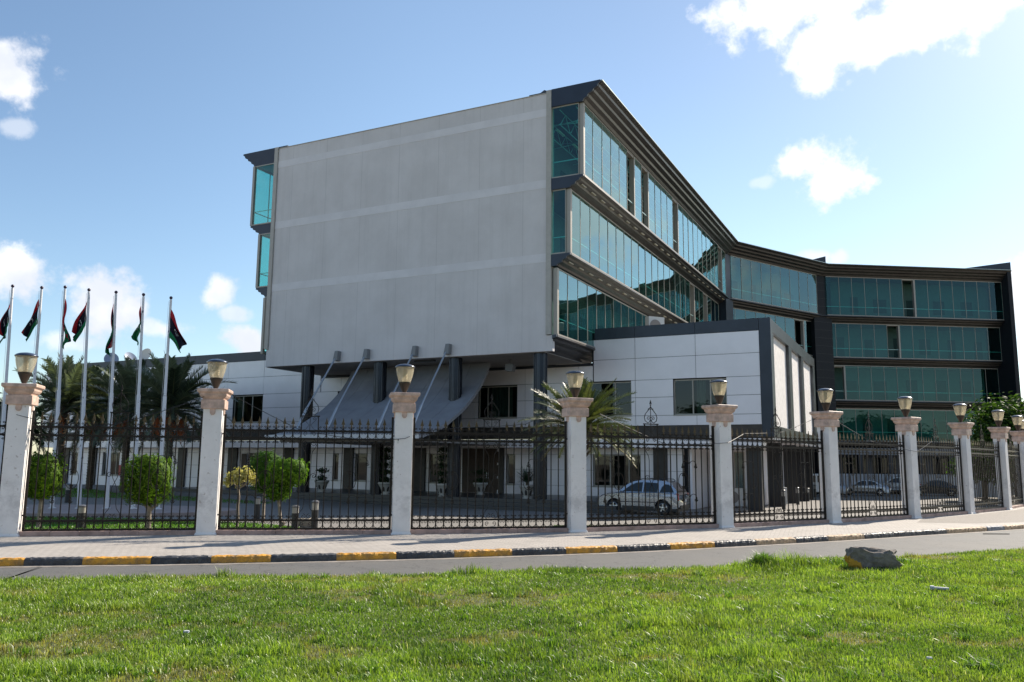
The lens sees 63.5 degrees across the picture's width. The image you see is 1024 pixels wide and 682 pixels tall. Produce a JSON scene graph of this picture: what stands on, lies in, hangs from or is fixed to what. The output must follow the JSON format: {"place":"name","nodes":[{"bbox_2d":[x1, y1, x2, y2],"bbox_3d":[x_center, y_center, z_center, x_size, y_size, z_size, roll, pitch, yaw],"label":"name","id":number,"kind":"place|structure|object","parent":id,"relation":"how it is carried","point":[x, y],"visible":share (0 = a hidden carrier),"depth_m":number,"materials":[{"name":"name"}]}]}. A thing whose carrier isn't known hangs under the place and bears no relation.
{"place":"outdoors","nodes":[
{"label":"outdoors","id":0,"kind":"place"},
{"bbox_2d":[26,504,236,516],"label":"plaza","id":1,"kind":"structure","parent":0,"point":[112,510],"depth_m":33.83,"materials":[{"name":"grey concrete"}]},
{"bbox_2d":[0,284,13,471],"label":"flagpole","id":2,"kind":"object","parent":1,"relation":"on","point":[3,407],"visible":0.83,"depth_m":35.41,"materials":[{"name":"white metal"}]},
{"bbox_2d":[0,304,9,342],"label":"flag","id":3,"kind":"object","parent":2,"relation":"attached to","point":[3,324],"visible":1,"depth_m":35.71,"materials":[{"name":"multicoloured fabric"}]},
{"bbox_2d":[27,286,43,507],"bbox_3d":[-20.488,2.310,35.433,0.320,9.523,0.320,0,-8,0],"label":"flagpole","id":4,"kind":"object","parent":1,"relation":"on","point":[37,336],"visible":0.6,"depth_m":35.77,"materials":[{"name":"white metal"}]},
{"bbox_2d":[21,300,38,340],"bbox_3d":[-20.845,-0.886,35.841,0.569,1.908,0.277,-1,-9,12],"label":"flag","id":5,"kind":"object","parent":4,"relation":"attached to","point":[27,330],"visible":1,"depth_m":35.84,"materials":[{"name":"multicoloured fabric"}]},
{"bbox_2d":[48,285,66,508],"bbox_3d":[-19.466,2.308,35.566,0.320,9.587,0.320,-1,-8,0],"label":"flagpole","id":6,"kind":"object","parent":1,"relation":"on","point":[57,402],"visible":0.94,"depth_m":35.59,"materials":[{"name":"white metal"}]},
{"bbox_2d":[62,299,70,348],"bbox_3d":[-19.339,-0.755,35.977,0.319,2.234,0.281,-1,-8,0],"label":"flag","id":7,"kind":"object","parent":6,"relation":"attached to","point":[67,338],"visible":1,"depth_m":35.91,"materials":[{"name":"multicoloured fabric"}]},
{"bbox_2d":[75,288,90,508],"bbox_3d":[-18.455,2.379,35.709,0.320,9.509,0.320,-2,-8,0],"label":"flagpole","id":8,"kind":"object","parent":1,"relation":"on","point":[82,410],"visible":0.77,"depth_m":35.66,"materials":[{"name":"white metal"}]},
{"bbox_2d":[72,303,86,341],"bbox_3d":[-18.879,-0.848,36.148,0.563,1.793,0.284,-2,-8,0],"label":"flag","id":9,"kind":"object","parent":8,"relation":"attached to","point":[79,324],"visible":1,"depth_m":36.11,"materials":[{"name":"multicoloured fabric"}]},
{"bbox_2d":[102,291,117,508],"bbox_3d":[-17.343,2.445,35.852,0.320,9.441,0.320,-1,-8,0],"label":"flagpole","id":10,"kind":"object","parent":1,"relation":"on","point":[110,399],"visible":0.95,"depth_m":35.78,"materials":[{"name":"white metal"}]},
{"bbox_2d":[105,304,113,354],"bbox_3d":[-17.596,-0.453,36.236,0.294,2.405,0.304,-1,-8,0],"label":"flag","id":11,"kind":"object","parent":10,"relation":"attached to","point":[109,343],"visible":1,"depth_m":36.18,"materials":[{"name":"multicoloured fabric"}]},
{"bbox_2d":[130,293,144,508],"bbox_3d":[-16.147,2.502,35.795,0.320,9.332,0.320,-1,-8,0],"label":"flagpole","id":12,"kind":"object","parent":1,"relation":"on","point":[137,401],"visible":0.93,"depth_m":35.87,"materials":[{"name":"white metal"}]},
{"bbox_2d":[156,296,172,508],"bbox_3d":[-14.963,2.573,35.665,0.320,9.173,0.320,0,-8,0],"label":"flagpole","id":13,"kind":"object","parent":1,"relation":"on","point":[163,405],"visible":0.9,"depth_m":35.72,"materials":[{"name":"white metal"}]},
{"bbox_2d":[169,310,186,352],"bbox_3d":[-14.536,-0.434,36.068,0.749,1.927,0.286,0,-8,0],"label":"flag","id":14,"kind":"object","parent":13,"relation":"attached to","point":[177,338],"visible":1,"depth_m":36.04,"materials":[{"name":"multicoloured fabric"}]},
{"bbox_2d":[25,516,299,528],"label":"grass","id":15,"kind":"structure","parent":0,"point":[132,525],"depth_m":27.04,"materials":[{"name":"green plant"}]},
{"bbox_2d":[77,505,85,527],"bbox_3d":[-13.290,5.481,25.550,0.250,0.846,0.246,1,-8,0],"label":"bollard light","id":16,"kind":"object","parent":15,"relation":"on","point":[81,511],"visible":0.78,"depth_m":25.48,"materials":[{"name":"grey metal"}]},
{"bbox_2d":[55,487,269,503],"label":"grass","id":17,"kind":"structure","parent":0,"point":[113,495],"depth_m":47.75,"materials":[{"name":"green plant"}]},
{"bbox_2d":[0,495,1023,557],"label":"pavement","id":18,"kind":"structure","parent":0,"point":[95,546],"depth_m":22.20,"materials":[{"name":"grey concrete"}]},
{"bbox_2d":[0,383,44,536],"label":"fence pillar","id":19,"kind":"structure","parent":18,"relation":"on","point":[21,399],"depth_m":22.64,"materials":[{"name":"white paint"}]},
{"bbox_2d":[0,410,7,485],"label":"iron fence panel","id":20,"kind":"object","parent":19,"relation":"attached to","point":[4,432],"visible":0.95,"depth_m":22.79,"materials":[{"name":"black metal"}]},
{"bbox_2d":[14,352,38,382],"bbox_3d":[-13.638,0.764,23.207,0.600,0.888,0.600,-5,-10,34],"label":"pillar lamp","id":21,"kind":"object","parent":19,"relation":"on","point":[24,375],"visible":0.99,"depth_m":23.13,"materials":[{"name":"brown"}]},
{"bbox_2d":[19,530,195,535],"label":"fence plinth","id":22,"kind":"structure","parent":18,"relation":"on","point":[106,533],"depth_m":22.95,"materials":[{"name":"concrete"}]},
{"bbox_2d":[21,385,202,530],"bbox_3d":[-11.177,3.266,23.403,4.982,4.098,0.060,2,-9,-12],"label":"iron fence panel","id":23,"kind":"object","parent":22,"relation":"on","point":[109,436],"visible":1,"depth_m":23.30,"materials":[{"name":"black metal"}]},
{"bbox_2d":[194,388,232,534],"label":"fence pillar","id":24,"kind":"structure","parent":18,"relation":"on","point":[214,404],"depth_m":23.72,"materials":[{"name":"white stone"}]},
{"bbox_2d":[207,359,227,387],"bbox_3d":[-8.670,0.973,24.305,0.600,0.888,0.600,1,-8,0],"label":"pillar lamp","id":25,"kind":"object","parent":24,"relation":"on","point":[216,380],"visible":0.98,"depth_m":24.21,"materials":[{"name":"brown glass"}]},
{"bbox_2d":[216,529,390,534],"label":"fence plinth","id":26,"kind":"structure","parent":18,"relation":"on","point":[262,532],"depth_m":23.85,"materials":[{"name":"concrete"}]},
{"bbox_2d":[217,389,393,529],"bbox_3d":[-5.978,3.451,24.323,5.418,4.098,0.064,2,-8,-8],"label":"iron fence panel","id":27,"kind":"object","parent":26,"relation":"on","point":[292,439],"visible":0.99,"depth_m":24.23,"materials":[{"name":"black metal"}]},
{"bbox_2d":[389,392,419,534],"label":"fence pillar","id":28,"kind":"structure","parent":18,"relation":"on","point":[404,408],"depth_m":24.45,"materials":[{"name":"white stone"}]},
{"bbox_2d":[395,364,414,391],"bbox_3d":[-3.241,1.134,25.047,0.600,0.888,0.600,8,-11,-41],"label":"pillar lamp","id":29,"kind":"object","parent":28,"relation":"on","point":[404,385],"visible":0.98,"depth_m":24.95,"materials":[{"name":"brown glass"}]},
{"bbox_2d":[410,528,567,533],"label":"fence plinth","id":30,"kind":"structure","parent":18,"relation":"on","point":[463,531],"depth_m":24.92,"materials":[{"name":"concrete"}]},
{"bbox_2d":[410,395,567,528],"bbox_3d":[-0.635,3.657,25.382,5.372,4.098,0.060,3,-9,-15],"label":"iron fence panel","id":31,"kind":"object","parent":30,"relation":"on","point":[521,442],"visible":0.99,"depth_m":25.32,"materials":[{"name":"black metal"}]},
{"bbox_2d":[557,397,593,532],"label":"fence pillar","id":32,"kind":"structure","parent":18,"relation":"on","point":[575,412],"depth_m":25.84,"materials":[{"name":"white stone"}]},
{"bbox_2d":[566,370,584,397],"bbox_3d":[2.017,1.386,26.422,0.600,0.888,0.600,1,-8,0],"label":"pillar lamp","id":33,"kind":"object","parent":32,"relation":"on","point":[575,390],"visible":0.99,"depth_m":26.30,"materials":[{"name":"grey"}]},
{"bbox_2d":[587,524,718,531],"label":"fence plinth","id":34,"kind":"structure","parent":18,"relation":"on","point":[629,528],"depth_m":26.77,"materials":[{"name":"concrete"}]},
{"bbox_2d":[586,400,715,526],"bbox_3d":[4.587,3.983,27.257,5.683,4.098,0.060,4,-9,-25],"label":"iron fence panel","id":35,"kind":"object","parent":34,"relation":"on","point":[618,518],"visible":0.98,"depth_m":27.21,"materials":[{"name":"black metal"}]},
{"bbox_2d":[701,404,737,527],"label":"fence pillar","id":36,"kind":"structure","parent":18,"relation":"on","point":[720,418],"depth_m":28.24,"materials":[{"name":"white stone"}]},
{"bbox_2d":[710,379,727,403],"bbox_3d":[7.203,1.785,28.797,0.600,0.888,0.600,-7,-11,41],"label":"pillar lamp","id":37,"kind":"object","parent":36,"relation":"on","point":[719,397],"visible":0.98,"depth_m":28.70,"materials":[{"name":"grey glass"}]},
{"bbox_2d":[734,519,828,526],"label":"fence plinth","id":38,"kind":"structure","parent":18,"relation":"on","point":[751,524],"depth_m":29.39,"materials":[{"name":"stone"}]},
{"bbox_2d":[731,407,826,522],"bbox_3d":[9.569,4.413,29.859,5.517,4.098,0.060,6,-10,-31],"label":"iron fence panel","id":39,"kind":"object","parent":38,"relation":"on","point":[772,447],"visible":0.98,"depth_m":29.86,"materials":[{"name":"black metal"}]},
{"bbox_2d":[809,411,842,522],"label":"fence pillar","id":40,"kind":"structure","parent":18,"relation":"on","point":[827,423],"depth_m":31.07,"materials":[{"name":"white stone"}]},
{"bbox_2d":[601,414,816,445],"bbox_3d":[7.494,3.069,28.801,10.069,1.362,0.795,5,-9,-27],"label":"string light cable","id":41,"kind":"object","parent":40,"relation":"hanging from","point":[711,443],"visible":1,"depth_m":28.05,"materials":[{"name":"black paint"}]},
{"bbox_2d":[817,388,833,410],"bbox_3d":[11.979,2.247,31.626,0.600,0.888,0.600,1,-8,-4],"label":"pillar lamp","id":42,"kind":"object","parent":40,"relation":"on","point":[825,404],"visible":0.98,"depth_m":31.52,"materials":[{"name":"grey"}]},
{"bbox_2d":[841,515,911,521],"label":"fence plinth","id":43,"kind":"structure","parent":18,"relation":"on","point":[876,518],"depth_m":32.42,"materials":[{"name":"concrete"}]},
{"bbox_2d":[838,414,908,518],"bbox_3d":[14.254,4.906,32.906,5.619,4.098,0.060,7,-10,-35],"label":"iron fence panel","id":44,"kind":"object","parent":43,"relation":"on","point":[873,508],"visible":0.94,"depth_m":32.97,"materials":[{"name":"black metal"}]},
{"bbox_2d":[891,417,921,518],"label":"fence pillar","id":45,"kind":"structure","parent":18,"relation":"on","point":[907,427],"depth_m":34.34,"materials":[{"name":"white stone"}]},
{"bbox_2d":[897,396,912,416],"bbox_3d":[16.574,2.771,34.891,0.600,0.888,0.600,-7,-11,41],"label":"pillar lamp","id":46,"kind":"object","parent":45,"relation":"on","point":[905,411],"visible":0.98,"depth_m":34.78,"materials":[{"name":"grey glass"}]},
{"bbox_2d":[921,511,967,517],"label":"fence plinth","id":47,"kind":"structure","parent":18,"relation":"on","point":[943,514],"depth_m":35.97,"materials":[{"name":"concrete"}]},
{"bbox_2d":[916,418,964,513],"bbox_3d":[18.699,5.458,36.369,5.632,4.098,0.060,8,-11,-40],"label":"iron fence panel","id":48,"kind":"object","parent":47,"relation":"on","point":[947,506],"visible":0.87,"depth_m":36.53,"materials":[{"name":"black metal"}]},
{"bbox_2d":[947,422,975,513],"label":"fence pillar","id":49,"kind":"structure","parent":18,"relation":"on","point":[962,431],"depth_m":38.00,"materials":[{"name":"white stone"}]},
{"bbox_2d":[918,508,1023,522],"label":"pavement patch","id":50,"kind":"object","parent":18,"relation":"on","point":[1017,515],"visible":1,"depth_m":34.21,"materials":[{"name":"beige concrete"}]},
{"bbox_2d":[953,390,1023,495],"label":"leafy tree","id":51,"kind":"object","parent":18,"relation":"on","point":[986,416],"visible":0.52,"depth_m":61.08,"materials":[{"name":"green plant"}]},
{"bbox_2d":[975,507,1006,512],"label":"fence plinth","id":52,"kind":"structure","parent":18,"relation":"on","point":[990,510],"depth_m":39.82,"materials":[{"name":"stone"}]},
{"bbox_2d":[970,424,1003,509],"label":"iron fence panel","id":53,"kind":"object","parent":52,"relation":"on","point":[984,502],"visible":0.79,"depth_m":40.43,"materials":[{"name":"black metal"}]},
{"bbox_2d":[987,427,1012,509],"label":"fence pillar","id":54,"kind":"structure","parent":18,"relation":"on","point":[1000,434],"depth_m":41.95,"materials":[{"name":"white stone"}]},
{"bbox_2d":[1009,431,1023,502],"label":"fence pillar","id":55,"kind":"structure","parent":18,"relation":"on","point":[1017,437],"depth_m":46.27,"materials":[{"name":"white stone"}]},
{"bbox_2d":[1012,504,1023,508],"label":"fence plinth","id":56,"kind":"structure","parent":18,"relation":"on","point":[1017,506],"depth_m":43.87,"materials":[{"name":"stone"}]},
{"bbox_2d":[1007,430,1023,505],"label":"iron fence panel","id":57,"kind":"object","parent":56,"relation":"on","point":[1019,499],"visible":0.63,"depth_m":44.84,"materials":[{"name":"black metal"}]},
{"bbox_2d":[0,529,1023,580],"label":"road","id":58,"kind":"structure","parent":0,"point":[940,544],"depth_m":19.16,"materials":[{"name":"grey asphalt"}]},
{"bbox_2d":[0,524,1023,565],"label":"kerb","id":59,"kind":"structure","parent":58,"relation":"on","point":[108,560],"depth_m":19.76,"materials":[{"name":"yellow paint"}]},
{"bbox_2d":[0,529,1023,567],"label":"road gutter","id":60,"kind":"object","parent":58,"relation":"on","point":[480,557],"visible":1,"depth_m":19.77,"materials":[{"name":"concrete"}]},
{"bbox_2d":[0,547,1023,681],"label":"lawn","id":61,"kind":"structure","parent":0,"point":[369,594],"depth_m":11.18,"materials":[{"name":"plant"}]},
{"bbox_2d":[844,546,901,569],"bbox_3d":[7.608,4.668,17.532,1.083,0.561,0.526,2,-8,7],"label":"broken kerbstone","id":62,"kind":"object","parent":61,"relation":"on","point":[860,557],"visible":0.78,"depth_m":17.34,"materials":[{"name":"concrete"}]},
{"bbox_2d":[741,550,1023,580],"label":"grass","id":63,"kind":"structure","parent":61,"relation":"on","point":[763,555],"depth_m":17.70,"materials":[{"name":"green plant"}]},
{"bbox_2d":[26,484,997,528],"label":"compound ground","id":64,"kind":"structure","parent":0,"point":[305,510],"depth_m":41.74,"materials":[{"name":"grey concrete"}]},
{"bbox_2d":[0,392,54,446],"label":"leafy tree","id":65,"kind":"object","parent":64,"relation":"on","point":[36,431],"visible":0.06,"depth_m":40.73,"materials":[{"name":"green plant"}]},
{"bbox_2d":[28,450,67,527],"bbox_3d":[-14.772,4.683,25.979,1.283,2.540,1.240,1,-8,0],"label":"topiary tree","id":66,"kind":"object","parent":64,"relation":"on","point":[41,477],"visible":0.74,"depth_m":25.73,"materials":[{"name":"green plant"}]},
{"bbox_2d":[12,352,114,490],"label":"date palm","id":67,"kind":"object","parent":64,"relation":"on","point":[71,374],"visible":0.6,"depth_m":55.25,"materials":[{"name":"green plant"}]},
{"bbox_2d":[38,364,151,489],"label":"date palm","id":68,"kind":"object","parent":64,"relation":"on","point":[89,449],"visible":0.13,"depth_m":57.65,"materials":[{"name":"green plant"}]},
{"bbox_2d":[61,356,194,492],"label":"date palm","id":69,"kind":"object","parent":64,"relation":"on","point":[124,378],"visible":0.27,"depth_m":54.01,"materials":[{"name":"green plant"}]},
{"bbox_2d":[118,453,175,527],"bbox_3d":[-11.259,4.693,25.562,1.490,2.468,1.427,1,-8,0],"label":"topiary tree","id":70,"kind":"object","parent":64,"relation":"on","point":[144,480],"visible":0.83,"depth_m":25.23,"materials":[{"name":"green plant"}]},
{"bbox_2d":[97,352,240,494],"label":"date palm","id":71,"kind":"object","parent":64,"relation":"on","point":[180,389],"visible":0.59,"depth_m":50.05,"materials":[{"name":"green plant"}]},
{"bbox_2d":[223,466,257,526],"bbox_3d":[-8.896,5.096,26.852,1.206,2.096,0.649,-1,-9,13],"label":"pale shrub","id":72,"kind":"object","parent":64,"relation":"on","point":[243,476],"visible":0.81,"depth_m":26.87,"materials":[{"name":"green plant"}]},
{"bbox_2d":[247,448,281,522],"bbox_3d":[-9.012,5.288,30.142,1.306,2.743,1.260,1,-8,0],"label":"topiary tree","id":73,"kind":"object","parent":64,"relation":"on","point":[261,461],"visible":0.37,"depth_m":29.86,"materials":[{"name":"green plant"}]},
{"bbox_2d":[265,457,309,526],"bbox_3d":[-7.392,4.987,27.014,1.402,2.418,1.239,1,-8,0],"label":"topiary tree","id":74,"kind":"object","parent":64,"relation":"on","point":[286,478],"visible":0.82,"depth_m":26.79,"materials":[{"name":"green plant"}]},
{"bbox_2d":[311,500,318,527],"bbox_3d":[-6.332,5.623,26.590,0.250,1.005,0.246,1,-8,0],"label":"bollard light","id":75,"kind":"object","parent":64,"relation":"on","point":[316,509],"visible":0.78,"depth_m":26.53,"materials":[{"name":"grey metal"}]},
{"bbox_2d":[42,317,816,513],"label":"wing","id":76,"kind":"structure","parent":64,"relation":"on","point":[763,367],"depth_m":50.46,"materials":[{"name":"white paint"}]},
{"bbox_2d":[101,452,120,475],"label":"window","id":77,"kind":"structure","parent":76,"relation":"in","point":[116,457],"depth_m":69.20,"materials":[{"name":"beige glass"}]},
{"bbox_2d":[234,395,262,422],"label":"window","id":78,"kind":"structure","parent":76,"relation":"in","point":[243,409],"depth_m":61.74,"materials":[{"name":"black glass"}]},
{"bbox_2d":[314,467,328,491],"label":"planter","id":79,"kind":"object","parent":76,"relation":"on","point":[320,484],"visible":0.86,"depth_m":51.76,"materials":[{"name":"white ceramic"}]},
{"bbox_2d":[331,453,338,480],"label":"window","id":80,"kind":"structure","parent":76,"relation":"in","point":[336,455],"depth_m":58.90,"materials":[{"name":"beige glass"}]},
{"bbox_2d":[354,453,366,481],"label":"window","id":81,"kind":"structure","parent":76,"relation":"in","point":[362,467],"depth_m":57.90,"materials":[{"name":"beige glass"}]},
{"bbox_2d":[375,446,393,494],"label":"planter","id":82,"kind":"object","parent":76,"relation":"on","point":[386,486],"visible":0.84,"depth_m":48.98,"materials":[{"name":"white concrete"}]},
{"bbox_2d":[430,454,446,482],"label":"window","id":83,"kind":"structure","parent":76,"relation":"in","point":[433,468],"depth_m":55.24,"materials":[{"name":"beige"}]},
{"bbox_2d":[431,444,447,495],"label":"planter","id":84,"kind":"object","parent":76,"relation":"on","point":[440,486],"visible":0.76,"depth_m":47.23,"materials":[{"name":"white concrete"}]},
{"bbox_2d":[470,466,488,494],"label":"planter","id":85,"kind":"object","parent":76,"relation":"on","point":[479,486],"visible":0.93,"depth_m":50.10,"materials":[{"name":"white ceramic"}]},
{"bbox_2d":[462,449,497,492],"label":"entrance door","id":86,"kind":"structure","parent":76,"relation":"in","point":[472,452],"depth_m":53.55,"materials":[{"name":"black glass"}]},
{"bbox_2d":[477,385,516,418],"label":"window","id":87,"kind":"structure","parent":76,"relation":"in","point":[504,397],"depth_m":52.43,"materials":[{"name":"black glass"}]},
{"bbox_2d":[507,454,515,484],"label":"window","id":88,"kind":"structure","parent":76,"relation":"in","point":[510,456],"depth_m":52.74,"materials":[{"name":"beige glass"}]},
{"bbox_2d":[516,465,532,498],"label":"planter","id":89,"kind":"object","parent":76,"relation":"on","point":[525,493],"visible":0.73,"depth_m":45.13,"materials":[{"name":"white ceramic"}]},
{"bbox_2d":[588,381,631,416],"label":"window","id":90,"kind":"structure","parent":76,"relation":"in","point":[622,387],"depth_m":48.90,"materials":[{"name":"teal"}]},
{"bbox_2d":[592,454,640,487],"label":"window","id":91,"kind":"structure","parent":76,"relation":"in","point":[608,457],"depth_m":49.63,"materials":[{"name":"black glass"}]},
{"bbox_2d":[645,316,663,324],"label":"air conditioner","id":92,"kind":"object","parent":76,"relation":"on","point":[650,320],"visible":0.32,"depth_m":50.31,"materials":[{"name":"grey metal"}]},
{"bbox_2d":[673,378,726,415],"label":"window","id":93,"kind":"structure","parent":76,"relation":"in","point":[689,394],"depth_m":46.88,"materials":[{"name":"teal"}]},
{"bbox_2d":[734,452,744,495],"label":"window","id":94,"kind":"structure","parent":76,"relation":"in","point":[735,453],"depth_m":50.54,"materials":[{"name":"beige"}]},
{"bbox_2d":[516,377,639,509],"bbox_3d":[2.407,4.158,30.260,4.633,5.723,4.670,1,-8,0],"label":"date palm","id":95,"kind":"object","parent":64,"relation":"on","point":[596,410],"visible":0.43,"depth_m":30.20,"materials":[{"name":"green plant"}]},
{"bbox_2d":[243,79,1020,500],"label":"office building","id":96,"kind":"structure","parent":64,"relation":"on","point":[453,257],"depth_m":52.31,"materials":[{"name":"concrete"}]},
{"bbox_2d":[837,418,975,441],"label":"window","id":97,"kind":"structure","parent":96,"relation":"in","point":[943,433],"depth_m":90.83,"materials":[{"name":"teal"}]},
{"bbox_2d":[599,478,689,514],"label":"parked car","id":98,"kind":"object","parent":64,"relation":"on","point":[653,496],"visible":0.77,"depth_m":41.58,"materials":[{"name":"silver metal"}]},
{"bbox_2d":[847,480,890,495],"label":"parked car","id":99,"kind":"object","parent":64,"relation":"on","point":[871,488],"visible":0.52,"depth_m":76.24,"materials":[{"name":"silver metal"}]},
{"bbox_2d":[876,476,920,491],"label":"parked car","id":100,"kind":"object","parent":64,"relation":"on","point":[897,485],"visible":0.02,"depth_m":81.43,"materials":[{"name":"grey paint"}]},
{"bbox_2d":[839,474,1014,497],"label":"slatted wall","id":101,"kind":"structure","parent":64,"relation":"on","point":[862,477],"depth_m":82.81,"materials":[{"name":"grey"}]},
{"bbox_2d":[919,480,957,495],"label":"parked car","id":102,"kind":"object","parent":64,"relation":"on","point":[937,488],"visible":0.38,"depth_m":77.67,"materials":[{"name":"grey paint"}]},
{"bbox_2d":[946,439,1014,500],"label":"leafy tree","id":103,"kind":"object","parent":64,"relation":"on","point":[984,475],"visible":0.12,"depth_m":64.05,"materials":[{"name":"green plant"}]},
{"bbox_2d":[0,0,1023,456],"label":"sky","id":104,"kind":"structure","parent":0,"point":[864,132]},
{"bbox_2d":[733,488,742,507],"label":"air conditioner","id":105,"kind":"object","parent":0,"point":[737,497],"visible":0.49,"depth_m":49.40,"materials":[{"name":"grey metal"}]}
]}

